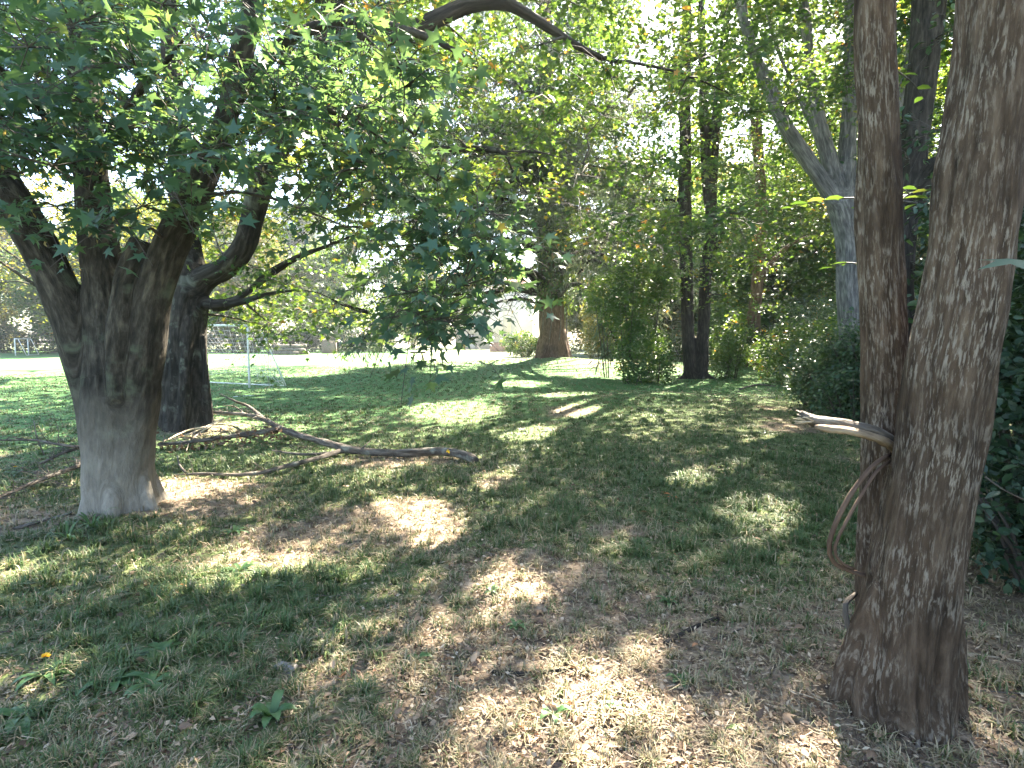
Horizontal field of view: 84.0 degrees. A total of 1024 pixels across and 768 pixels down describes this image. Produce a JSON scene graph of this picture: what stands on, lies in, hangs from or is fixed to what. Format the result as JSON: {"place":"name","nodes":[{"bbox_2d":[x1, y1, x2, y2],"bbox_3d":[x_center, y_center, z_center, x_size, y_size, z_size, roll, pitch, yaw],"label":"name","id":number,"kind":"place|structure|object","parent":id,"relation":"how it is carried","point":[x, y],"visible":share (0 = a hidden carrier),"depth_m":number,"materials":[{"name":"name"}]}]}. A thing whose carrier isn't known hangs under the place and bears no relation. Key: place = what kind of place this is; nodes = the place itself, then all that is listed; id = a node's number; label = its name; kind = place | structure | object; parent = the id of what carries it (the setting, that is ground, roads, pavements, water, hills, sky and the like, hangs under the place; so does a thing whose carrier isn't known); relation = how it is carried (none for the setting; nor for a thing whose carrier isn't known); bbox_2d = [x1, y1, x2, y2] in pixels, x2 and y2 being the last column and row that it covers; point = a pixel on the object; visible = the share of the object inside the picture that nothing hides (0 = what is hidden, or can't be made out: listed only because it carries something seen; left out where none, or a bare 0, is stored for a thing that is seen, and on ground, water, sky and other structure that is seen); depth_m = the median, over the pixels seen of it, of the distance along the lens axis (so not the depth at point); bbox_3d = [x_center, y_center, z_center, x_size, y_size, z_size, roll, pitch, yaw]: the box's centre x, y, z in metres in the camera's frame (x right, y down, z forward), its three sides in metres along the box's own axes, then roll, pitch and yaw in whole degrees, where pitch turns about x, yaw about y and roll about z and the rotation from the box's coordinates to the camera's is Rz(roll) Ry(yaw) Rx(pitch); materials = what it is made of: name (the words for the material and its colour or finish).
{"place":"outdoors","nodes":[
{"label":"outdoors","id":0,"kind":"place"},
{"bbox_2d":[0,0,952,344],"label":"sky","id":1,"kind":"structure","parent":0,"point":[650,10],"materials":[{"name":"white"}]},
{"bbox_2d":[0,345,1023,767],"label":"ground","id":2,"kind":"structure","parent":0,"point":[18,363],"depth_m":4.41,"materials":[{"name":"green plant"}]},
{"bbox_2d":[0,242,24,325],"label":"tree","id":3,"kind":"object","parent":2,"relation":"on","point":[1,305],"visible":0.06,"depth_m":84.69,"materials":[{"name":"green plant"}]},
{"bbox_2d":[4,466,26,476],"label":"weed","id":4,"kind":"object","parent":2,"relation":"on","point":[14,471],"visible":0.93,"depth_m":6.26,"materials":[{"name":"green plant"}]},
{"bbox_2d":[0,226,37,351],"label":"tree","id":5,"kind":"object","parent":2,"relation":"on","point":[5,312],"visible":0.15,"depth_m":69.41,"materials":[{"name":"green plant"}]},
{"bbox_2d":[17,739,31,752],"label":"fallen leaf","id":6,"kind":"object","parent":2,"relation":"on","point":[27,742],"visible":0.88,"depth_m":2.09,"materials":[{"name":"green plant"}]},
{"bbox_2d":[14,338,38,355],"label":"football goal","id":7,"kind":"object","parent":2,"relation":"on","point":[22,347],"visible":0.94,"depth_m":55.98,"materials":[{"name":"white paint"}]},
{"bbox_2d":[0,699,56,738],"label":"weed","id":8,"kind":"object","parent":2,"relation":"on","point":[5,711],"visible":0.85,"depth_m":2.23,"materials":[{"name":"green plant"}]},
{"bbox_2d":[1,240,64,352],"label":"tree","id":9,"kind":"object","parent":2,"relation":"on","point":[18,284],"depth_m":67.03,"materials":[{"name":"green plant"}]},
{"bbox_2d":[0,195,79,352],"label":"tree","id":10,"kind":"object","parent":2,"relation":"on","point":[32,290],"visible":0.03,"depth_m":57.71,"materials":[{"name":"green plant"}]},
{"bbox_2d":[0,418,80,499],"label":"fallen branch","id":11,"kind":"object","parent":2,"relation":"on","point":[48,475],"visible":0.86,"depth_m":6.12,"materials":[{"name":"brown wood"}]},
{"bbox_2d":[12,511,71,529],"bbox_3d":[-3.807,1.107,4.628,0.064,0.044,0.406,2,5,25],"label":"stick","id":12,"kind":"object","parent":2,"relation":"on","point":[26,525],"visible":0.81,"depth_m":4.56,"materials":[{"name":"wood"}]},
{"bbox_2d":[16,227,67,345],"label":"tree","id":13,"kind":"object","parent":2,"relation":"on","point":[30,315],"visible":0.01,"depth_m":84.61,"materials":[{"name":"green plant"}]},
{"bbox_2d":[10,652,74,691],"bbox_3d":[-2.054,1.254,2.502,0.227,0.130,0.185,-2,5,-25],"label":"weed","id":14,"kind":"object","parent":2,"relation":"on","point":[50,678],"visible":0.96,"depth_m":2.49,"materials":[{"name":"green plant"}]},
{"bbox_2d":[46,521,89,540],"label":"weed","id":15,"kind":"object","parent":2,"relation":"on","point":[66,527],"visible":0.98,"depth_m":4.26,"materials":[{"name":"green plant"}]},
{"bbox_2d":[74,507,115,527],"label":"weed","id":16,"kind":"object","parent":2,"relation":"on","point":[84,516],"visible":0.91,"depth_m":4.48,"materials":[{"name":"green plant"}]},
{"bbox_2d":[74,665,144,697],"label":"weed","id":17,"kind":"object","parent":2,"relation":"on","point":[124,680],"visible":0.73,"depth_m":2.46,"materials":[{"name":"green plant"}]},
{"bbox_2d":[0,170,235,324],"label":"lawn tree","id":18,"kind":"object","parent":2,"relation":"on","point":[22,276],"visible":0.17,"depth_m":22.01,"materials":[{"name":"green plant"}]},
{"bbox_2d":[0,324,250,352],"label":"hedge","id":19,"kind":"object","parent":2,"relation":"on","point":[6,348],"visible":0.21,"depth_m":65.41,"materials":[{"name":"green plant"}]},
{"bbox_2d":[50,190,210,294],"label":"tree","id":20,"kind":"object","parent":2,"relation":"on","point":[75,261],"visible":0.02,"depth_m":57.06,"materials":[{"name":"green plant"}]},
{"bbox_2d":[61,170,231,310],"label":"tree","id":21,"kind":"object","parent":2,"relation":"on","point":[119,187],"visible":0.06,"depth_m":57.18,"materials":[{"name":"green plant"}]},
{"bbox_2d":[123,669,174,707],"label":"weed","id":22,"kind":"object","parent":2,"relation":"on","point":[152,676],"visible":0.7,"depth_m":2.43,"materials":[{"name":"green plant"}]},
{"bbox_2d":[134,639,183,666],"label":"weed","id":23,"kind":"object","parent":2,"relation":"on","point":[161,645],"visible":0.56,"depth_m":2.72,"materials":[{"name":"green plant"}]},
{"bbox_2d":[32,75,429,256],"bbox_3d":[-14.881,-8.644,33.292,22.688,15.738,20.810,0,4,0],"label":"woodland tree","id":24,"kind":"object","parent":2,"relation":"on","point":[289,179],"visible":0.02,"depth_m":32.55,"materials":[{"name":"green plant"}]},
{"bbox_2d":[199,213,266,343],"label":"tree","id":25,"kind":"object","parent":2,"relation":"on","point":[220,240],"visible":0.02,"depth_m":90.37,"materials":[{"name":"green plant"}]},
{"bbox_2d":[218,525,249,535],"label":"weed","id":26,"kind":"object","parent":2,"relation":"on","point":[235,528],"visible":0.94,"depth_m":4.50,"materials":[{"name":"green plant"}]},
{"bbox_2d":[211,698,261,734],"bbox_3d":[-1.063,1.299,2.216,0.192,0.065,0.142,0,4,0],"label":"stick","id":27,"kind":"object","parent":2,"relation":"on","point":[247,727],"visible":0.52,"depth_m":2.19,"materials":[{"name":"brown wood"}]},
{"bbox_2d":[220,561,259,576],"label":"weed","id":28,"kind":"object","parent":2,"relation":"on","point":[246,564],"visible":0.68,"depth_m":3.74,"materials":[{"name":"green plant"}]},
{"bbox_2d":[207,324,286,387],"bbox_3d":[-9.744,-0.939,19.162,4.750,2.181,0.833,2,5,20],"label":"football goal","id":29,"kind":"object","parent":2,"relation":"on","point":[249,384],"visible":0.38,"depth_m":18.65,"materials":[{"name":"white paint"}]},
{"bbox_2d":[206,213,294,351],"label":"tree","id":30,"kind":"object","parent":2,"relation":"on","point":[253,260],"visible":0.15,"depth_m":69.79,"materials":[{"name":"green plant"}]},
{"bbox_2d":[250,689,297,727],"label":"weed","id":31,"kind":"object","parent":2,"relation":"on","point":[273,709],"visible":1,"depth_m":2.25,"materials":[{"name":"green plant"}]},
{"bbox_2d":[267,351,298,354],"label":"log","id":32,"kind":"object","parent":2,"relation":"on","point":[285,353],"visible":0.82,"depth_m":56.80,"materials":[{"name":"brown wood"}]},
{"bbox_2d":[273,348,305,351],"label":"log","id":33,"kind":"object","parent":32,"relation":"on","point":[294,349],"visible":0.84,"depth_m":56.99,"materials":[{"name":"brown wood"}]},
{"bbox_2d":[272,344,303,347],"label":"log","id":34,"kind":"object","parent":33,"relation":"on","point":[288,346],"visible":0.84,"depth_m":57.16,"materials":[{"name":"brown wood"}]},
{"bbox_2d":[270,661,298,677],"bbox_3d":[-1.042,1.300,2.590,0.133,0.073,0.111,0,4,0],"label":"rock","id":35,"kind":"object","parent":2,"relation":"on","point":[292,668],"visible":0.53,"depth_m":2.56,"materials":[{"name":"stone"}]},
{"bbox_2d":[0,0,573,518],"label":"maple tree","id":36,"kind":"object","parent":2,"relation":"on","point":[108,316],"visible":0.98,"depth_m":4.11,"materials":[{"name":"green plant"}]},
{"bbox_2d":[260,178,340,333],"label":"tree","id":37,"kind":"object","parent":2,"relation":"on","point":[291,242],"visible":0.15,"depth_m":94.64,"materials":[{"name":"green plant"}]},
{"bbox_2d":[264,261,340,347],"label":"tree","id":38,"kind":"object","parent":2,"relation":"on","point":[291,303],"visible":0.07,"depth_m":93.78,"materials":[{"name":"green plant"}]},
{"bbox_2d":[235,325,395,352],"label":"hedge","id":39,"kind":"object","parent":2,"relation":"on","point":[317,343],"visible":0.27,"depth_m":67.37,"materials":[{"name":"green plant"}]},
{"bbox_2d":[320,340,337,353],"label":"shed wall","id":40,"kind":"structure","parent":2,"relation":"on","point":[327,348],"depth_m":63.38,"materials":[{"name":"white paint"}]},
{"bbox_2d":[282,228,380,350],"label":"tree","id":41,"kind":"object","parent":2,"relation":"on","point":[332,281],"visible":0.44,"depth_m":71.86,"materials":[{"name":"green plant"}]},
{"bbox_2d":[365,258,453,347],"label":"tree","id":42,"kind":"object","parent":2,"relation":"on","point":[390,278],"visible":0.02,"depth_m":101.64,"materials":[{"name":"green plant"}]},
{"bbox_2d":[410,352,425,362],"bbox_3d":[-5.124,-1.440,31.029,0.840,0.650,0.577,0,4,0],"label":"trestle","id":43,"kind":"object","parent":2,"relation":"on","point":[414,354],"visible":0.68,"depth_m":30.95,"materials":[{"name":"brown wood"}]},
{"bbox_2d":[406,651,432,666],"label":"weed","id":44,"kind":"object","parent":2,"relation":"on","point":[423,653],"visible":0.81,"depth_m":2.67,"materials":[{"name":"green plant"}]},
{"bbox_2d":[391,242,460,348],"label":"tree","id":45,"kind":"object","parent":2,"relation":"on","point":[454,338],"visible":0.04,"depth_m":90.22,"materials":[{"name":"green plant"}]},
{"bbox_2d":[8,0,906,432],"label":"maple tree","id":46,"kind":"object","parent":2,"relation":"on","point":[186,396],"visible":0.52,"depth_m":8.88,"materials":[{"name":"green plant"}]},
{"bbox_2d":[485,584,500,597],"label":"weed","id":47,"kind":"object","parent":2,"relation":"on","point":[493,591],"visible":0.97,"depth_m":3.36,"materials":[{"name":"green plant"}]},
{"bbox_2d":[455,272,532,348],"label":"house","id":48,"kind":"structure","parent":2,"relation":"on","point":[523,318],"depth_m":95.49,"materials":[{"name":"white paint"}]},
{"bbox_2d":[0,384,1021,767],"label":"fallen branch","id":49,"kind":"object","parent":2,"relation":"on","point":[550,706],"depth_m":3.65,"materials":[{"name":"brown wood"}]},
{"bbox_2d":[490,342,531,351],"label":"brick wall","id":50,"kind":"structure","parent":2,"relation":"on","point":[498,347],"depth_m":71.86,"materials":[{"name":"beige brick"}]},
{"bbox_2d":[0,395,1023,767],"bbox_3d":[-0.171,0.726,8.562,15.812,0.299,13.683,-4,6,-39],"label":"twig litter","id":51,"kind":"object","parent":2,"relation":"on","point":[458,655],"visible":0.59,"depth_m":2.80,"materials":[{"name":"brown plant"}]},
{"bbox_2d":[0,390,1023,767],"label":"leaf litter","id":52,"kind":"object","parent":2,"relation":"on","point":[594,700],"visible":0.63,"depth_m":2.51,"materials":[{"name":"brown plant"}]},
{"bbox_2d":[507,618,529,629],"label":"weed","id":53,"kind":"object","parent":2,"relation":"on","point":[514,626],"visible":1,"depth_m":2.95,"materials":[{"name":"green plant"}]},
{"bbox_2d":[499,329,538,356],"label":"shrub","id":54,"kind":"object","parent":2,"relation":"on","point":[510,347],"visible":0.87,"depth_m":49.45,"materials":[{"name":"green plant"}]},
{"bbox_2d":[313,0,729,379],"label":"tree","id":55,"kind":"object","parent":2,"relation":"on","point":[555,347],"visible":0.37,"depth_m":24.89,"materials":[{"name":"green plant"}]},
{"bbox_2d":[517,126,593,343],"bbox_3d":[2.063,-6.696,27.527,3.723,10.519,3.441,0,4,0],"label":"ivy","id":56,"kind":"object","parent":55,"relation":"attached to","point":[550,262],"visible":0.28,"depth_m":26.88,"materials":[{"name":"green plant"}]},
{"bbox_2d":[529,617,544,625],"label":"fallen leaf","id":57,"kind":"object","parent":2,"relation":"on","point":[540,620],"visible":0.96,"depth_m":2.98,"materials":[{"name":"brown plant"}]},
{"bbox_2d":[525,619,552,661],"bbox_3d":[0.138,1.271,2.830,0.032,0.019,0.395,-1,5,-17],"label":"stick","id":58,"kind":"object","parent":2,"relation":"on","point":[542,641],"visible":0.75,"depth_m":2.80,"materials":[{"name":"brown wood"}]},
{"bbox_2d":[490,658,612,675],"bbox_3d":[0.181,1.280,2.555,0.556,0.045,0.101,0,4,0],"label":"stick","id":59,"kind":"object","parent":2,"relation":"on","point":[517,673],"visible":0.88,"depth_m":2.54,"materials":[{"name":"brown wood"}]},
{"bbox_2d":[539,702,573,723],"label":"weed","id":60,"kind":"object","parent":2,"relation":"on","point":[546,711],"visible":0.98,"depth_m":2.24,"materials":[{"name":"green plant"}]},
{"bbox_2d":[524,334,681,353],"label":"hedge","id":61,"kind":"object","parent":2,"relation":"on","point":[574,347],"visible":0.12,"depth_m":62.24,"materials":[{"name":"green plant"}]},
{"bbox_2d":[579,293,630,358],"bbox_3d":[5.068,-3.274,30.541,3.185,4.062,3.500,0,4,0],"label":"shrub","id":62,"kind":"object","parent":2,"relation":"on","point":[590,320],"visible":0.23,"depth_m":29.94,"materials":[{"name":"green plant"}]},
{"bbox_2d":[305,0,906,378],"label":"twin trunk tree","id":63,"kind":"object","parent":2,"relation":"on","point":[695,353],"visible":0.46,"depth_m":19.88,"materials":[{"name":"green plant"}]},
{"bbox_2d":[603,699,623,711],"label":"weed","id":64,"kind":"object","parent":2,"relation":"on","point":[613,703],"visible":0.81,"depth_m":2.30,"materials":[{"name":"green plant"}]},
{"bbox_2d":[564,145,678,355],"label":"tree","id":65,"kind":"object","parent":2,"relation":"on","point":[575,324],"visible":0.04,"depth_m":50.78,"materials":[{"name":"green plant"}]},
{"bbox_2d":[578,247,681,384],"bbox_3d":[4.262,-2.384,20.161,2.916,4.714,4.254,-2,5,-19],"label":"shrub","id":66,"kind":"object","parent":2,"relation":"on","point":[646,372],"visible":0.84,"depth_m":19.38,"materials":[{"name":"green plant"}]},
{"bbox_2d":[576,126,729,351],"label":"tree","id":67,"kind":"object","parent":2,"relation":"on","point":[674,316],"visible":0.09,"depth_m":43.11,"materials":[{"name":"green plant"}]},
{"bbox_2d":[656,595,676,608],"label":"weed","id":68,"kind":"object","parent":2,"relation":"on","point":[666,599],"visible":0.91,"depth_m":3.23,"materials":[{"name":"green plant"}]},
{"bbox_2d":[665,672,692,687],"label":"weed","id":69,"kind":"object","parent":2,"relation":"on","point":[676,676],"visible":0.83,"depth_m":2.47,"materials":[{"name":"green plant"}]},
{"bbox_2d":[662,612,719,645],"bbox_3d":[0.941,1.238,2.893,0.477,0.051,0.111,-2,5,-28],"label":"stick","id":70,"kind":"object","parent":2,"relation":"on","point":[681,634],"visible":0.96,"depth_m":2.87,"materials":[{"name":"wood"}]},
{"bbox_2d":[464,17,932,366],"bbox_3d":[7.773,-10.123,29.699,22.546,18.864,13.332,4,6,44],"label":"woodland tree","id":71,"kind":"object","parent":2,"relation":"on","point":[754,312],"visible":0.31,"depth_m":24.87,"materials":[{"name":"green plant"}]},
{"bbox_2d":[666,157,754,343],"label":"tree","id":72,"kind":"object","parent":2,"relation":"on","point":[699,271],"visible":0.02,"depth_m":53.12,"materials":[{"name":"green plant"}]},
{"bbox_2d":[613,323,816,361],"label":"undergrowth","id":73,"kind":"object","parent":2,"relation":"on","point":[680,357],"visible":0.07,"depth_m":39.08,"materials":[{"name":"green plant"}]},
{"bbox_2d":[694,301,762,366],"bbox_3d":[10.705,-2.567,28.488,3.339,3.412,5.472,1,5,17],"label":"shrub","id":74,"kind":"object","parent":2,"relation":"on","point":[714,335],"visible":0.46,"depth_m":27.46,"materials":[{"name":"green plant"}]},
{"bbox_2d":[709,320,749,378],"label":"shrub","id":75,"kind":"object","parent":2,"relation":"on","point":[727,365],"visible":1,"depth_m":20.72,"materials":[{"name":"green plant"}]},
{"bbox_2d":[727,723,744,733],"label":"fallen leaf","id":76,"kind":"object","parent":2,"relation":"on","point":[732,725],"visible":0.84,"depth_m":2.17,"materials":[{"name":"yellow plant"}]},
{"bbox_2d":[538,0,954,371],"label":"spreading tree","id":77,"kind":"object","parent":2,"relation":"on","point":[830,174],"visible":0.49,"depth_m":12.57,"materials":[{"name":"green plant"}]},
{"bbox_2d":[661,170,835,356],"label":"tree","id":78,"kind":"object","parent":2,"relation":"on","point":[696,315],"visible":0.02,"depth_m":40.39,"materials":[{"name":"green plant"}]},
{"bbox_2d":[669,129,835,362],"bbox_3d":[15.677,-8.530,35.198,12.148,15.319,12.074,3,6,37],"label":"tree","id":79,"kind":"object","parent":2,"relation":"on","point":[806,269],"visible":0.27,"depth_m":33.08,"materials":[{"name":"green plant"}]},
{"bbox_2d":[739,384,774,389],"bbox_3d":[7.460,0.087,17.801,1.784,0.084,0.599,-3,5,-31],"label":"stick","id":80,"kind":"object","parent":2,"relation":"on","point":[755,385],"visible":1,"depth_m":18.03,"materials":[{"name":"wood"}]},
{"bbox_2d":[589,39,925,332],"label":"woodland tree","id":81,"kind":"object","parent":2,"relation":"on","point":[795,161],"depth_m":40.05,"materials":[{"name":"green plant"}]},
{"bbox_2d":[736,313,837,384],"bbox_3d":[9.955,-1.264,20.481,3.953,2.463,5.740,0,4,0],"label":"shrub","id":82,"kind":"object","parent":2,"relation":"on","point":[779,349],"visible":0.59,"depth_m":18.93,"materials":[{"name":"green plant"}]},
{"bbox_2d":[779,712,798,728],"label":"fallen leaf","id":83,"kind":"object","parent":2,"relation":"on","point":[786,715],"visible":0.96,"depth_m":2.20,"materials":[{"name":"brown plant"}]},
{"bbox_2d":[796,734,809,746],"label":"fallen leaf","id":84,"kind":"object","parent":2,"relation":"on","point":[804,739],"visible":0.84,"depth_m":2.09,"materials":[{"name":"beige plant"}]},
{"bbox_2d":[665,0,954,336],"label":"mossy tree","id":85,"kind":"object","parent":2,"relation":"on","point":[925,25],"visible":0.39,"depth_m":8.75,"materials":[{"name":"green plant"}]},
{"bbox_2d":[806,699,820,708],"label":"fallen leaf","id":86,"kind":"object","parent":2,"relation":"on","point":[814,703],"visible":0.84,"depth_m":2.27,"materials":[{"name":"brown plant"}]},
{"bbox_2d":[807,708,823,721],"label":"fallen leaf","id":87,"kind":"object","parent":2,"relation":"on","point":[819,714],"visible":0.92,"depth_m":2.21,"materials":[{"name":"brown plant"}]},
{"bbox_2d":[772,306,860,421],"bbox_3d":[6.600,-0.434,10.759,2.909,2.288,3.906,1,5,11],"label":"shrub","id":88,"kind":"object","parent":2,"relation":"on","point":[827,390],"visible":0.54,"depth_m":10.53,"materials":[{"name":"green plant"}]},
{"bbox_2d":[789,689,843,706],"bbox_3d":[1.296,1.285,2.282,0.337,0.014,0.027,3,5,33],"label":"stick","id":89,"kind":"object","parent":2,"relation":"on","point":[813,698],"visible":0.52,"depth_m":2.32,"materials":[{"name":"brown wood"}]},
{"bbox_2d":[758,288,919,369],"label":"undergrowth","id":90,"kind":"object","parent":2,"relation":"on","point":[824,312],"visible":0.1,"depth_m":24.60,"materials":[{"name":"green plant"}]},
{"bbox_2d":[744,43,950,310],"bbox_3d":[18.717,-9.054,29.658,12.494,17.031,15.108,0,4,0],"label":"woodland tree","id":91,"kind":"object","parent":2,"relation":"on","point":[810,231],"visible":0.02,"depth_m":30.28,"materials":[{"name":"green plant"}]},
{"bbox_2d":[777,127,937,336],"bbox_3d":[24.540,-10.461,41.502,15.398,18.180,14.510,4,6,41],"label":"tree","id":92,"kind":"object","parent":2,"relation":"on","point":[917,256],"visible":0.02,"depth_m":38.32,"materials":[{"name":"green plant"}]},
{"bbox_2d":[861,749,878,766],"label":"fallen leaf","id":93,"kind":"object","parent":2,"relation":"on","point":[871,753],"visible":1,"depth_m":2.00,"materials":[{"name":"brown plant"}]},
{"bbox_2d":[781,0,1023,749],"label":"twin stemmed tree","id":94,"kind":"object","parent":2,"relation":"on","point":[928,393],"visible":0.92,"depth_m":2.04,"materials":[{"name":"brown plant"}]},
{"bbox_2d":[842,592,857,629],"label":"climbing vine","id":95,"kind":"object","parent":94,"relation":"attached to","point":[847,601],"visible":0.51,"depth_m":2.29,"materials":[{"name":"brown plant"}]},
{"bbox_2d":[827,453,890,577],"bbox_3d":[1.347,0.529,2.193,0.321,0.511,0.071,-2,5,-21],"label":"climbing vine","id":96,"kind":"object","parent":94,"relation":"hanging from","point":[843,566],"visible":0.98,"depth_m":2.15,"materials":[{"name":"brown plant"}]},
{"bbox_2d":[824,1,1012,342],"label":"woodland tree","id":97,"kind":"object","parent":2,"relation":"on","point":[944,70],"visible":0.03,"depth_m":19.09,"materials":[{"name":"green plant"}]},
{"bbox_2d":[903,172,1023,596],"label":"hedge","id":98,"kind":"object","parent":2,"relation":"on","point":[1006,541],"visible":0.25,"depth_m":3.51,"materials":[{"name":"green plant"}]},
{"bbox_2d":[984,476,1023,499],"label":"stick","id":99,"kind":"object","parent":98,"relation":"attached to","point":[986,477],"visible":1,"depth_m":2.64,"materials":[{"name":"wood"}]},
{"bbox_2d":[908,213,1023,461],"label":"undergrowth","id":100,"kind":"object","parent":2,"relation":"on","point":[921,271],"depth_m":8.66,"materials":[{"name":"green plant"}]},
{"bbox_2d":[914,116,1020,298],"bbox_3d":[29.798,-10.107,37.800,15.186,18.146,15.093,-4,6,-39],"label":"tree","id":101,"kind":"object","parent":2,"relation":"on","point":[919,278],"depth_m":36.45,"materials":[{"name":"green plant"}]},
{"bbox_2d":[969,652,1023,661],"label":"stick","id":102,"kind":"object","parent":2,"relation":"on","point":[997,657],"visible":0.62,"depth_m":2.68,"materials":[{"name":"brown wood"}]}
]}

